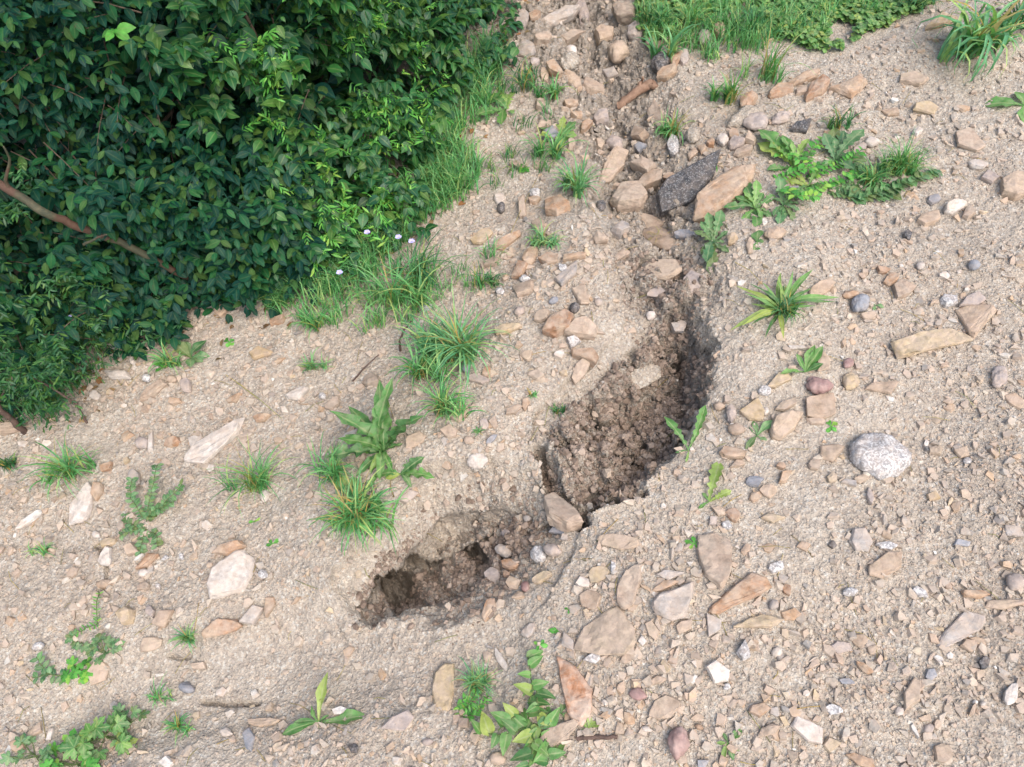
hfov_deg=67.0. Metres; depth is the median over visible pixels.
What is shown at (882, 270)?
stone chip
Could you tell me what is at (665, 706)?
flat stone
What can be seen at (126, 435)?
stone chip
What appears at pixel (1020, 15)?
grass tuft
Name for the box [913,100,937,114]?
flat stone
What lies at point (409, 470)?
dock plant
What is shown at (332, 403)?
stone chip
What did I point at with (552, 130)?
stone chip
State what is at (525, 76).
grass tuft
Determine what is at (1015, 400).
flat stone
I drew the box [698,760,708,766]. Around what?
stone chip
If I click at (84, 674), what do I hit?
geranium
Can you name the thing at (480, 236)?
flat stone
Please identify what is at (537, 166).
stone chip
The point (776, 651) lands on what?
pebble
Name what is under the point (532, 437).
dry grass bits
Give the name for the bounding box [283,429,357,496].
grass tuft
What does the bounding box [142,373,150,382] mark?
pebble
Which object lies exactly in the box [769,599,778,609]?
pebble
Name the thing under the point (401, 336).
dead twig
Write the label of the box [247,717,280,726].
flat stone
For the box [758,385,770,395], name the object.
stone chip
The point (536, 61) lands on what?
stone chip
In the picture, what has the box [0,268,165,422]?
verge grass
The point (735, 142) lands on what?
stone chip
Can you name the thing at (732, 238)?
stone chip
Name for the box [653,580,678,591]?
flat stone
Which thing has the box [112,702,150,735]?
geranium
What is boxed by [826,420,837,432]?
seedling
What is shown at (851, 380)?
cobble
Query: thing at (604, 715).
stone chip
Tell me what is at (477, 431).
grass tuft
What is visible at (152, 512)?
vetch
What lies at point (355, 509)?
grass tuft
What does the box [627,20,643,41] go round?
stone chip
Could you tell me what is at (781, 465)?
stone chip
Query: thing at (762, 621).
flat stone
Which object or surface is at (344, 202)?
cleavers
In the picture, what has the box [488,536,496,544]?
stone chip
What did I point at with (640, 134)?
stone chip
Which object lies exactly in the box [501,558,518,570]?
stone chip
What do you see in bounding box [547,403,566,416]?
grass tuft
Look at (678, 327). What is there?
stone chip
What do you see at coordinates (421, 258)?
grass tuft
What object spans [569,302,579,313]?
pebble
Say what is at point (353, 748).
stone chip
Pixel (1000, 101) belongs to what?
seedling
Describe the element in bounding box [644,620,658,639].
stone chip
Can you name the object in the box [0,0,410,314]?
undergrowth
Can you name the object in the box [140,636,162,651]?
flat stone
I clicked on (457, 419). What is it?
stone chip
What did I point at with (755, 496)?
stone chip
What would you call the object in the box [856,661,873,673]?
flat stone
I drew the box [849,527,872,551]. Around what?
flat stone
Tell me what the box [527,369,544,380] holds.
stone chip
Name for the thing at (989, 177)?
stone chip
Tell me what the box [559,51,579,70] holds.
soil clod
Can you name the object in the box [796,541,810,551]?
stone chip
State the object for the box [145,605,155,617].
stone chip
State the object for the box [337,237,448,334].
grass tuft
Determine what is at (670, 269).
flat stone
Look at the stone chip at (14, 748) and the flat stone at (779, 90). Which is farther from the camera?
the flat stone at (779, 90)
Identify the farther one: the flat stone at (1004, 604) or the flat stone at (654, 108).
the flat stone at (654, 108)
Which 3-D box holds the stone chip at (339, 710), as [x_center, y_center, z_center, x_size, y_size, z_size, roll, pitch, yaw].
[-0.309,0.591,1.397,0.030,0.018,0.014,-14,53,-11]
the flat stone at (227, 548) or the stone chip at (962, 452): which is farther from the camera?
the flat stone at (227, 548)
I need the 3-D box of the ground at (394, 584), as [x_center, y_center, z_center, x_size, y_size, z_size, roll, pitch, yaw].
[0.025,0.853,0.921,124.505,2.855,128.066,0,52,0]
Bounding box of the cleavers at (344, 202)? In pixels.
[202,0,473,276]
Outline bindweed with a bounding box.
[470,649,566,766]
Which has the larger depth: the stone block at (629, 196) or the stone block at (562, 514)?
the stone block at (629, 196)
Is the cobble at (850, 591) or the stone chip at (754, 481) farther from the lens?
the stone chip at (754, 481)
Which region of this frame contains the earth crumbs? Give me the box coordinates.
[338,244,730,649]
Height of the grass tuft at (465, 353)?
0.201 m
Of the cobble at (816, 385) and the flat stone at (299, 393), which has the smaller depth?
the cobble at (816, 385)
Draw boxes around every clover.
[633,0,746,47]
[749,0,931,52]
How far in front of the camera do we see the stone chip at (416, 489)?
1.58 m
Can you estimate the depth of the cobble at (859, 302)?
1.66 m
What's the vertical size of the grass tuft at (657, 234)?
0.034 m
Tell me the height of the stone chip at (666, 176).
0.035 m
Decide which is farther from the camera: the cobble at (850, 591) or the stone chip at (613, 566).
the stone chip at (613, 566)
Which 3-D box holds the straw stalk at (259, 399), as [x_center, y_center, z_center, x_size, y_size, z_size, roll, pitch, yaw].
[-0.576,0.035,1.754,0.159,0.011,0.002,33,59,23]
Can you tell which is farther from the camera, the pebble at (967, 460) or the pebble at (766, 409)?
the pebble at (766, 409)
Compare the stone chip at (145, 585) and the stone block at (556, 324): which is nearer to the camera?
the stone chip at (145, 585)
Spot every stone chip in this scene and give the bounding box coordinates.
[8,547,13,555]
[10,740,25,751]
[18,441,27,446]
[46,728,54,740]
[66,567,78,578]
[89,390,100,399]
[90,481,103,500]
[90,591,100,599]
[98,546,112,565]
[99,461,112,471]
[100,538,116,547]
[121,430,134,441]
[123,542,138,555]
[128,469,140,486]
[129,355,135,364]
[136,581,150,590]
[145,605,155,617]
[148,431,154,452]
[158,756,173,766]
[164,436,180,447]
[168,397,182,405]
[179,553,183,559]
[180,377,191,392]
[188,435,202,446]
[190,662,206,668]
[214,304,226,317]
[227,392,242,402]
[242,727,254,751]
[252,413,270,422]
[260,490,270,502]
[264,597,275,617]
[269,314,285,326]
[274,358,285,363]
[325,396,339,409]
[332,706,347,714]
[347,743,358,752]
[361,373,381,386]
[412,487,420,496]
[423,301,431,314]
[440,423,457,438]
[442,461,452,469]
[450,404,468,421]
[458,717,468,727]
[469,717,479,744]
[480,418,488,430]
[482,365,490,376]
[484,254,499,267]
[484,567,499,584]
[486,434,496,443]
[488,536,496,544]
[489,415,497,428]
[494,193,505,204]
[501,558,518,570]
[502,58,512,68]
[503,570,509,577]
[505,576,521,589]
[506,404,521,414]
[509,160,520,167]
[511,121,521,130]
[511,591,524,599]
[518,39,535,57]
[518,194,526,217]
[520,350,532,361]
[521,622,535,637]
[522,398,529,410]
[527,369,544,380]
[528,195,540,204]
[529,9,540,20]
[530,57,539,69]
[531,218,543,230]
[532,160,541,169]
[532,571,551,584]
[534,309,549,322]
[535,98,545,110]
[536,119,551,131]
[540,67,548,82]
[543,125,558,142]
[545,104,552,115]
[546,59,562,78]
[549,527,563,534]
[553,350,564,359]
[558,263,566,271]
[561,631,574,651]
[563,98,577,107]
[566,335,580,348]
[567,137,575,152]
[570,111,581,119]
[575,576,589,586]
[580,118,592,133]
[583,653,600,663]
[592,231,607,244]
[593,108,608,126]
[595,138,604,149]
[599,711,609,718]
[602,66,618,78]
[611,220,629,238]
[611,561,615,571]
[614,721,623,733]
[624,711,634,724]
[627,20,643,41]
[630,125,649,142]
[634,141,646,153]
[637,635,646,645]
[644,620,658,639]
[645,36,663,48]
[647,287,664,297]
[651,675,665,684]
[662,172,673,180]
[667,134,678,156]
[669,46,682,66]
[669,320,686,333]
[675,619,691,633]
[679,49,689,66]
[687,147,697,161]
[690,713,702,720]
[698,144,706,155]
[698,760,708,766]
[706,138,714,147]
[709,516,717,524]
[711,21,724,38]
[712,506,725,516]
[721,520,731,529]
[725,508,740,522]
[727,232,737,245]
[728,128,738,139]
[728,135,744,150]
[730,459,745,467]
[736,640,750,660]
[745,130,756,145]
[746,237,753,253]
[746,476,763,487]
[749,491,761,502]
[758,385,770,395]
[759,484,776,498]
[768,561,783,573]
[770,706,779,716]
[776,462,785,469]
[778,470,792,483]
[782,584,790,595]
[796,85,807,95]
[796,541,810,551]
[802,690,809,696]
[806,417,825,424]
[807,459,819,470]
[817,351,830,371]
[822,736,840,752]
[826,703,842,714]
[827,471,836,482]
[827,540,836,548]
[839,678,854,684]
[840,479,856,486]
[852,634,867,647]
[853,142,866,152]
[853,474,870,483]
[860,311,876,319]
[866,487,874,504]
[867,645,877,654]
[876,265,889,274]
[881,107,899,116]
[883,272,898,286]
[902,229,911,240]
[912,127,922,136]
[912,586,928,597]
[925,668,936,679]
[926,490,940,500]
[927,193,940,205]
[929,446,941,455]
[933,718,940,729]
[933,743,952,762]
[938,271,949,279]
[946,652,953,658]
[952,539,970,546]
[954,446,969,457]
[957,105,969,112]
[959,639,977,652]
[962,205,975,219]
[968,159,987,169]
[968,637,985,644]
[977,656,989,669]
[980,170,999,184]
[1002,683,1017,704]
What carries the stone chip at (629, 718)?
on the ground at (394, 584)
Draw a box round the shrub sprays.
[28,117,346,360]
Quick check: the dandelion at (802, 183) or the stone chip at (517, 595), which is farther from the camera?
the dandelion at (802, 183)
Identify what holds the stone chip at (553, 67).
on the ground at (394, 584)
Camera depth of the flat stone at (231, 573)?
1.54 m
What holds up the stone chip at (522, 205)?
on the ground at (394, 584)
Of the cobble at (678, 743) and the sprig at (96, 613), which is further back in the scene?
the sprig at (96, 613)
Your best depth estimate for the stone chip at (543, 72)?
2.23 m
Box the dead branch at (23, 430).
[0,385,27,434]
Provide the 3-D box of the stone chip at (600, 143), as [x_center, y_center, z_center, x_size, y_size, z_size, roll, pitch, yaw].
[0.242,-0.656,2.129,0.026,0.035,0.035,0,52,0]
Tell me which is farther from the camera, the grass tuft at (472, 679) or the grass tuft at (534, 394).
the grass tuft at (534, 394)
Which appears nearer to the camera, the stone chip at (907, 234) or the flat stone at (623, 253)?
the stone chip at (907, 234)
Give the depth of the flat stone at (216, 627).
1.50 m
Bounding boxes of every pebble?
[32,642,44,650]
[92,531,100,537]
[135,436,147,448]
[138,568,147,576]
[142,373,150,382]
[166,375,176,382]
[220,727,232,736]
[258,569,267,578]
[319,392,325,399]
[422,738,433,745]
[461,363,467,373]
[463,436,473,443]
[495,287,504,294]
[497,202,504,213]
[500,529,509,535]
[514,306,524,314]
[519,274,530,281]
[520,581,529,591]
[523,515,531,521]
[529,188,539,196]
[549,296,557,304]
[566,45,576,52]
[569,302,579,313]
[594,297,602,305]
[596,200,605,211]
[642,726,652,731]
[646,311,655,319]
[695,724,702,729]
[713,401,724,410]
[716,133,728,146]
[723,683,730,689]
[726,404,736,422]
[764,407,768,414]
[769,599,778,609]
[771,647,782,656]
[843,358,853,367]
[894,707,903,715]
[916,261,924,269]
[923,723,933,732]
[963,457,971,463]
[968,259,980,270]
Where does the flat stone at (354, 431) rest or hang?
on the ground at (394, 584)
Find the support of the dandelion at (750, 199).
on the ground at (394, 584)
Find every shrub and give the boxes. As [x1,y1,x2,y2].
[0,0,268,396]
[0,56,98,422]
[122,0,344,205]
[222,0,506,232]
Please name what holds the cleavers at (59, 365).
on the ground at (394, 584)
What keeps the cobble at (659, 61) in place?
on the ground at (394, 584)
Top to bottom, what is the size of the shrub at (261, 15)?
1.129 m
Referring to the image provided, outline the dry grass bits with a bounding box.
[0,1,1023,766]
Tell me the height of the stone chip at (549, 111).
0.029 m
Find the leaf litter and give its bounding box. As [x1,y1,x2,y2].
[20,0,544,422]
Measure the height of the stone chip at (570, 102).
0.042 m
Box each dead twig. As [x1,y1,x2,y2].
[14,370,87,423]
[352,354,378,381]
[398,321,411,351]
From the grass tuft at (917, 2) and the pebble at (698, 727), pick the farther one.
the grass tuft at (917, 2)
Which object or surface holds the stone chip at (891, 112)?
on the ground at (394, 584)
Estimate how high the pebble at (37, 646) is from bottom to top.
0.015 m
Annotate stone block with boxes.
[542,309,574,337]
[543,492,583,531]
[564,316,597,340]
[571,347,598,367]
[571,358,589,384]
[609,181,647,212]
[705,660,729,683]
[769,410,803,440]
[999,170,1023,200]
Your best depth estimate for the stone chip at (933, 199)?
1.82 m
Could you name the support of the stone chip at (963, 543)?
on the ground at (394, 584)
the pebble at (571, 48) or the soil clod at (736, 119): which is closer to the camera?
the soil clod at (736, 119)
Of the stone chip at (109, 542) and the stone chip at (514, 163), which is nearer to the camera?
the stone chip at (109, 542)
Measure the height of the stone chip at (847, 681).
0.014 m
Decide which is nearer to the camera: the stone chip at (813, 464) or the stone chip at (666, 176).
the stone chip at (813, 464)
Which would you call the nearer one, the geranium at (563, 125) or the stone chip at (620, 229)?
the stone chip at (620, 229)
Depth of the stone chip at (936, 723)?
1.24 m
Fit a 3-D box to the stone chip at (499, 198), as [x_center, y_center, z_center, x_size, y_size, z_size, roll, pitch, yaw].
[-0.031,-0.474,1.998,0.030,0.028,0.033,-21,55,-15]
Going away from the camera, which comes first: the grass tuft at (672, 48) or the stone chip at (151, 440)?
the stone chip at (151, 440)
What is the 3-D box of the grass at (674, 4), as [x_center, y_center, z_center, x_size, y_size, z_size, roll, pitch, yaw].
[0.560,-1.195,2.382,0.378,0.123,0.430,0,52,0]
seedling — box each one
[154,357,168,371]
[224,337,233,346]
[266,539,278,545]
[283,672,364,734]
[520,163,529,172]
[534,640,547,649]
[546,703,565,717]
[549,627,558,632]
[582,718,599,729]
[664,405,706,461]
[685,536,696,548]
[699,462,731,508]
[717,729,742,759]
[745,420,772,448]
[751,230,763,249]
[781,345,822,373]
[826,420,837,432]
[873,303,883,309]
[985,92,1023,122]
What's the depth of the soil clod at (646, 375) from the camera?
1.72 m
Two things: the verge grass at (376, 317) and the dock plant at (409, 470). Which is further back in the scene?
the verge grass at (376, 317)
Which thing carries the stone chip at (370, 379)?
on the ground at (394, 584)
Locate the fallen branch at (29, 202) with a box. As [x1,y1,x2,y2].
[0,146,188,280]
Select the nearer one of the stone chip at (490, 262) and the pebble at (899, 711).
the pebble at (899, 711)
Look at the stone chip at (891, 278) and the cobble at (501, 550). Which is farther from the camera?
the stone chip at (891, 278)
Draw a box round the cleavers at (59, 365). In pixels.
[0,163,185,432]
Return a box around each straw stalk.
[236,382,280,417]
[503,179,536,250]
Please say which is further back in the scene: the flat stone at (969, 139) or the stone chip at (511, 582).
the flat stone at (969, 139)
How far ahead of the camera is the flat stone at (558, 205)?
1.91 m
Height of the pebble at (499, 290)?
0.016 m
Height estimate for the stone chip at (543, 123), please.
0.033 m
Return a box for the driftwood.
[617,76,658,108]
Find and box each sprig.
[29,651,65,685]
[76,591,103,636]
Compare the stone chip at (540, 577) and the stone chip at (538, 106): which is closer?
the stone chip at (540, 577)
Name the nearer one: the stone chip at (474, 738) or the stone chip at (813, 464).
the stone chip at (474, 738)
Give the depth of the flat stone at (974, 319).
1.63 m
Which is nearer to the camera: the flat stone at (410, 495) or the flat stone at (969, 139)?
the flat stone at (410, 495)
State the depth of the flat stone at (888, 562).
1.36 m
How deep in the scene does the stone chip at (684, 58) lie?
2.21 m
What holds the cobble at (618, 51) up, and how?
on the ground at (394, 584)
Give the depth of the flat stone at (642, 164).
2.02 m
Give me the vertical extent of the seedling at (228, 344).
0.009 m
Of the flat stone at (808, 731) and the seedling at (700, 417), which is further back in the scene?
the seedling at (700, 417)
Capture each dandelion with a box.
[477,90,514,123]
[694,210,728,273]
[723,180,774,226]
[757,130,815,174]
[772,176,803,223]
[786,168,830,195]
[816,128,867,168]
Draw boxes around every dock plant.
[173,340,209,366]
[325,377,424,478]
[333,475,383,511]
[374,457,433,486]
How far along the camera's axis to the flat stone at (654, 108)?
2.14 m
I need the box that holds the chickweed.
[453,683,492,721]
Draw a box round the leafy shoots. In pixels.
[102,22,135,40]
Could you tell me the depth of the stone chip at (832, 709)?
1.26 m
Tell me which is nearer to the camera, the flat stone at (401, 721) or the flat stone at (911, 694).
the flat stone at (911, 694)
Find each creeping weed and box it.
[773,136,865,201]
[827,162,942,204]
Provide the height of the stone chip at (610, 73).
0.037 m
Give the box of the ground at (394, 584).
[0,0,1023,766]
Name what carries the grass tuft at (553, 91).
on the ground at (394, 584)
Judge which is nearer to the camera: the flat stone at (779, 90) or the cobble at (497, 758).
the cobble at (497, 758)
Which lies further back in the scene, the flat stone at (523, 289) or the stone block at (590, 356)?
the flat stone at (523, 289)
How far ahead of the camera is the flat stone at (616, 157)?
2.06 m
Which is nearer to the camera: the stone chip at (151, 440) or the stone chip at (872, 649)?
the stone chip at (872, 649)
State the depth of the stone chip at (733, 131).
2.01 m
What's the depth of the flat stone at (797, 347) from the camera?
1.60 m
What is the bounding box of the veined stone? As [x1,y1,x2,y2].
[556,656,592,726]
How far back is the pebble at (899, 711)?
1.25 m
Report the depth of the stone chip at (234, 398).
1.77 m
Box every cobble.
[96,579,113,588]
[178,682,194,693]
[467,453,487,468]
[489,752,505,764]
[495,544,511,557]
[530,545,545,562]
[543,543,561,556]
[606,135,622,150]
[607,40,629,63]
[629,687,646,700]
[650,52,669,73]
[668,726,689,759]
[697,29,711,45]
[728,422,744,435]
[743,112,768,130]
[764,226,786,238]
[771,111,790,124]
[805,377,833,394]
[842,290,859,298]
[842,372,859,389]
[843,587,857,596]
[849,432,911,479]
[851,294,869,312]
[865,136,879,147]
[991,365,1007,388]
[1006,573,1023,590]
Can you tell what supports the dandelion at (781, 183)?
on the ground at (394, 584)
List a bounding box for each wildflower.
[336,270,345,299]
[364,230,373,258]
[395,234,403,272]
[408,239,414,258]
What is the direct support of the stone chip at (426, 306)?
on the ground at (394, 584)
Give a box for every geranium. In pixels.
[0,732,55,766]
[38,728,100,766]
[57,710,137,764]
[60,655,92,683]
[65,628,89,652]
[84,632,125,664]
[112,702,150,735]
[539,116,576,144]
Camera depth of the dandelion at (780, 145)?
1.95 m
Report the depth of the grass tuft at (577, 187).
1.93 m
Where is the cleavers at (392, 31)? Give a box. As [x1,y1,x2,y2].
[325,0,436,60]
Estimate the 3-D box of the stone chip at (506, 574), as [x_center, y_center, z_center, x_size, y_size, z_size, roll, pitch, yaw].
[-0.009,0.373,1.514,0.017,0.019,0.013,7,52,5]
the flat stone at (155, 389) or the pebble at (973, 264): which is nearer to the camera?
the pebble at (973, 264)
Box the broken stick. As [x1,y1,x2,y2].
[576,734,617,740]
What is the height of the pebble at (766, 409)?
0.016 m
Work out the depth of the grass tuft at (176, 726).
1.43 m
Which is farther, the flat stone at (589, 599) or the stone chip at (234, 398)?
the stone chip at (234, 398)
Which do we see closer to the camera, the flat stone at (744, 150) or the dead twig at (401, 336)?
the dead twig at (401, 336)
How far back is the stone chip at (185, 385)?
1.80 m
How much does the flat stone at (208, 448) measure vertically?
0.057 m
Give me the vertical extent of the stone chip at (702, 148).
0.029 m
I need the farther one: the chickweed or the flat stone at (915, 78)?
the flat stone at (915, 78)
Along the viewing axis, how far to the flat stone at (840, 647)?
1.32 m
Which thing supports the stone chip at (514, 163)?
on the ground at (394, 584)
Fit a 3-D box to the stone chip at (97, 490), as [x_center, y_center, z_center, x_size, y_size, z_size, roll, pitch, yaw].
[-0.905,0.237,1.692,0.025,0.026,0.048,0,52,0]
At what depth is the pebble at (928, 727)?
1.24 m
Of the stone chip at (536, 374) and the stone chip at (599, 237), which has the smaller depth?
the stone chip at (536, 374)
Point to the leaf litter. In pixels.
(98, 381)
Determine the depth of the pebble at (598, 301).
1.72 m
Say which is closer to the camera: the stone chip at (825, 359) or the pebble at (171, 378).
the stone chip at (825, 359)
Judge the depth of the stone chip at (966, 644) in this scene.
1.30 m
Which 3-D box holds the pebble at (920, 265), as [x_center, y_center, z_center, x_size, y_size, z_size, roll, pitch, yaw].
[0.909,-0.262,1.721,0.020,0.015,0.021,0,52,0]
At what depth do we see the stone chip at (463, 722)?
1.34 m
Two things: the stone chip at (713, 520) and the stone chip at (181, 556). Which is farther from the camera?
the stone chip at (181, 556)
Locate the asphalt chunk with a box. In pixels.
[656,149,720,216]
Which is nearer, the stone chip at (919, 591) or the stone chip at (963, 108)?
the stone chip at (919, 591)
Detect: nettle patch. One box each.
[119,0,477,300]
[314,0,523,241]
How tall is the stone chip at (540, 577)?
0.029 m
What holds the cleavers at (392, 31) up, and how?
on the ground at (394, 584)
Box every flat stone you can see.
[0,422,28,435]
[15,509,41,529]
[26,721,41,736]
[69,481,94,525]
[87,661,108,685]
[104,369,130,380]
[115,606,135,624]
[135,553,159,569]
[140,379,167,401]
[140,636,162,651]
[151,609,173,627]
[184,417,244,463]
[201,618,242,637]
[206,549,255,599]
[212,540,246,555]
[239,605,263,624]
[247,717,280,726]
[249,346,271,359]
[286,385,308,400]
[338,429,357,442]
[380,710,414,730]
[399,489,418,502]
[405,431,425,447]
[432,663,454,710]
[469,373,489,383]
[470,227,492,244]
[481,598,495,621]
[492,230,520,250]
[493,322,521,335]
[495,647,507,670]
[511,260,527,279]
[512,279,533,297]
[515,9,528,29]
[522,246,537,264]
[534,30,551,45]
[538,252,557,264]
[540,719,578,747]
[541,4,580,27]
[545,194,570,215]
[555,260,577,286]
[561,29,585,44]
[563,251,585,262]
[564,69,581,92]
[571,285,589,304]
[573,605,636,655]
[576,0,589,26]
[579,589,601,609]
[582,76,603,94]
[588,566,609,582]
[594,24,613,46]
[597,534,639,549]
[598,146,628,184]
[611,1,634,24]
[616,248,629,260]
[616,564,641,609]
[619,654,634,663]
[630,156,656,173]
[638,169,662,190]
[641,213,663,228]
[643,226,684,251]
[644,259,682,281]
[646,100,666,131]
[649,695,680,719]
[651,581,694,620]
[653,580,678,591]
[656,63,676,81]
[656,570,684,579]
[674,229,693,239]
[680,270,705,299]
[692,164,755,222]
[696,532,731,589]
[706,613,721,636]
[707,572,771,613]
[719,446,746,459]
[733,144,752,157]
[733,614,784,627]
[739,397,764,420]
[740,90,757,107]
[748,702,770,716]
[757,723,780,736]
[760,513,785,522]
[767,82,793,99]
[768,372,791,388]
[775,398,795,411]
[780,608,800,620]
[788,345,807,350]
[789,68,819,86]
[790,118,811,133]
[790,716,822,744]
[804,74,829,102]
[805,393,835,418]
[809,279,835,294]
[820,444,844,461]
[828,75,867,98]
[831,641,851,653]
[845,753,874,766]
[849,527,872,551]
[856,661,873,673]
[864,381,898,393]
[868,551,901,577]
[875,541,897,549]
[891,328,973,358]
[892,279,915,299]
[899,71,928,86]
[903,677,920,711]
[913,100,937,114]
[916,210,940,226]
[925,12,957,30]
[937,611,985,648]
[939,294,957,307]
[943,198,966,214]
[955,128,985,151]
[955,304,996,338]
[959,291,985,307]
[960,590,989,598]
[986,599,1023,609]
[1004,525,1023,536]
[1005,393,1023,409]
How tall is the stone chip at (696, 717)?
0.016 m
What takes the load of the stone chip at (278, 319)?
on the ground at (394, 584)
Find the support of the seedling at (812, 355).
on the ground at (394, 584)
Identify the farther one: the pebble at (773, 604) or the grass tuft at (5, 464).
the grass tuft at (5, 464)
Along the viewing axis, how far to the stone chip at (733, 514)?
1.43 m
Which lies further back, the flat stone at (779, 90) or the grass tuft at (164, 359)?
the flat stone at (779, 90)
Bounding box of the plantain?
[731,269,838,337]
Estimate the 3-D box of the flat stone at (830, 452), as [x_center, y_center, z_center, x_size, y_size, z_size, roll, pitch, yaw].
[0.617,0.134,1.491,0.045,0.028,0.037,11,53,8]
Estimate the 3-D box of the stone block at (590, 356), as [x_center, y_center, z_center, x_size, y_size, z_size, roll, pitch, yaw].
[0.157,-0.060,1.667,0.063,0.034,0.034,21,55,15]
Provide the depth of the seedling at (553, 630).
1.40 m
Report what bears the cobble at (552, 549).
on the ground at (394, 584)
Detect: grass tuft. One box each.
[0,451,17,473]
[13,427,99,502]
[24,540,55,559]
[143,342,184,374]
[146,673,176,707]
[160,710,195,743]
[169,616,199,654]
[201,435,302,515]
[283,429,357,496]
[288,296,338,342]
[298,346,334,372]
[303,455,416,555]
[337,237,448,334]
[369,225,468,295]
[385,332,462,395]
[386,279,515,392]
[408,365,484,426]
[450,655,501,705]
[465,258,508,292]
[472,426,485,434]
[489,54,550,96]
[518,119,588,161]
[522,219,565,249]
[526,72,575,101]
[527,388,538,398]
[547,143,609,207]
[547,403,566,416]
[631,0,682,31]
[633,23,701,61]
[646,226,670,241]
[651,104,691,145]
[670,0,724,36]
[701,59,754,105]
[713,0,788,40]
[737,20,816,84]
[762,288,806,324]
[816,102,868,130]
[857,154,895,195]
[872,128,934,178]
[898,0,942,14]
[912,0,1023,83]
[990,0,1023,32]
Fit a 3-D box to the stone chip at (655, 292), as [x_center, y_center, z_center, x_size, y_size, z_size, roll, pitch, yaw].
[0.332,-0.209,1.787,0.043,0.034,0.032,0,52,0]
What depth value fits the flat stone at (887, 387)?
1.56 m
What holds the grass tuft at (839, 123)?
on the ground at (394, 584)
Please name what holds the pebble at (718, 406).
on the ground at (394, 584)
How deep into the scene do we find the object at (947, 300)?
1.66 m
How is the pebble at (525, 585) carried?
on the ground at (394, 584)
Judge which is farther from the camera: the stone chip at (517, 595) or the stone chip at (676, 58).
the stone chip at (676, 58)
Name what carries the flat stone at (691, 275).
on the ground at (394, 584)
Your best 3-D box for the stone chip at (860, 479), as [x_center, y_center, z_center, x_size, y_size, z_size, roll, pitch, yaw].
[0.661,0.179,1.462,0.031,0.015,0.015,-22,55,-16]
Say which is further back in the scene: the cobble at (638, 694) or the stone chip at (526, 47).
the stone chip at (526, 47)
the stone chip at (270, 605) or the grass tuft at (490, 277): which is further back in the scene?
the grass tuft at (490, 277)
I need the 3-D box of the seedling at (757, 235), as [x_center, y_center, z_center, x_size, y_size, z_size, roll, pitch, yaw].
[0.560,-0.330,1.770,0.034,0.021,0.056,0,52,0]
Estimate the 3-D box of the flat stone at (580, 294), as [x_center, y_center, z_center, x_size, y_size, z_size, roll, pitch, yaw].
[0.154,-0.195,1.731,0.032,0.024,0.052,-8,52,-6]
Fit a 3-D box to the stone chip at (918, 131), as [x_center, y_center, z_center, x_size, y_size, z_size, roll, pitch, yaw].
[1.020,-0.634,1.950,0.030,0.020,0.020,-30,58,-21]
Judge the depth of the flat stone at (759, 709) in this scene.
1.27 m
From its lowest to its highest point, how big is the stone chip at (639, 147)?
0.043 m
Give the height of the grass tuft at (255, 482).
0.132 m
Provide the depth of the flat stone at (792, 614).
1.34 m
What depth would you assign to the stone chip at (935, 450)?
1.49 m
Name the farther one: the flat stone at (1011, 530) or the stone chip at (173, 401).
the stone chip at (173, 401)
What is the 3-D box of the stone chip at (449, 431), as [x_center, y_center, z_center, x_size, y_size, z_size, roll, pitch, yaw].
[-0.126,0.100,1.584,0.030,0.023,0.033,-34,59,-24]
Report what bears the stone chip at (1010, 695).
on the ground at (394, 584)
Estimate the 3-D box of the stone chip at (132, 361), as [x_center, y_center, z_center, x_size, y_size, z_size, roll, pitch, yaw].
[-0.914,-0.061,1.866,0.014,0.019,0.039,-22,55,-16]
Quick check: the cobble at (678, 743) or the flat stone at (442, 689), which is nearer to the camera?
the cobble at (678, 743)
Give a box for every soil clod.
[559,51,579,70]
[630,364,660,388]
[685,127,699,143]
[727,105,762,127]
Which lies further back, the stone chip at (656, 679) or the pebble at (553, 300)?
the pebble at (553, 300)
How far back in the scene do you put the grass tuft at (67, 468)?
1.69 m
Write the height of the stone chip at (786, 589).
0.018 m
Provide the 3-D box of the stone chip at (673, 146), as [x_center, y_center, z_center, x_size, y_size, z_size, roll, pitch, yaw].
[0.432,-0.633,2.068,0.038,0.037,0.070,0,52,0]
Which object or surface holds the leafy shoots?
attached to the shrub at (55, 92)
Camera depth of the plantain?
1.64 m
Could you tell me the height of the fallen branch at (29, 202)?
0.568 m
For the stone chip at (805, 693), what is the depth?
1.28 m
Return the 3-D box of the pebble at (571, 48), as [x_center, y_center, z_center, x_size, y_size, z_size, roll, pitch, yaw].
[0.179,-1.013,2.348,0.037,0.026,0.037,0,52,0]
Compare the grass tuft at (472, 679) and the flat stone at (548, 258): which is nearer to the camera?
the grass tuft at (472, 679)
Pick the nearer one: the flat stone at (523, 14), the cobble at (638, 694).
the cobble at (638, 694)
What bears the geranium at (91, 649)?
on the ground at (394, 584)
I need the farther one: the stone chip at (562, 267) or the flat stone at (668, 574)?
the stone chip at (562, 267)
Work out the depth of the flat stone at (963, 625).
1.31 m
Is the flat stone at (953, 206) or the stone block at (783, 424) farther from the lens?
the flat stone at (953, 206)
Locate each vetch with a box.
[118,513,163,555]
[125,463,184,521]
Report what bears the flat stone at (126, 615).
on the ground at (394, 584)
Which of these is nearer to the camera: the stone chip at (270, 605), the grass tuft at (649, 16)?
the stone chip at (270, 605)
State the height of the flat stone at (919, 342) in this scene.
0.030 m
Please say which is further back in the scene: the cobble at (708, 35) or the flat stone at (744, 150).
the cobble at (708, 35)
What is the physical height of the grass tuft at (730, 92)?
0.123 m
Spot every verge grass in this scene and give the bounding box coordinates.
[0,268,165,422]
[252,17,521,313]
[280,234,506,333]
[481,64,566,190]
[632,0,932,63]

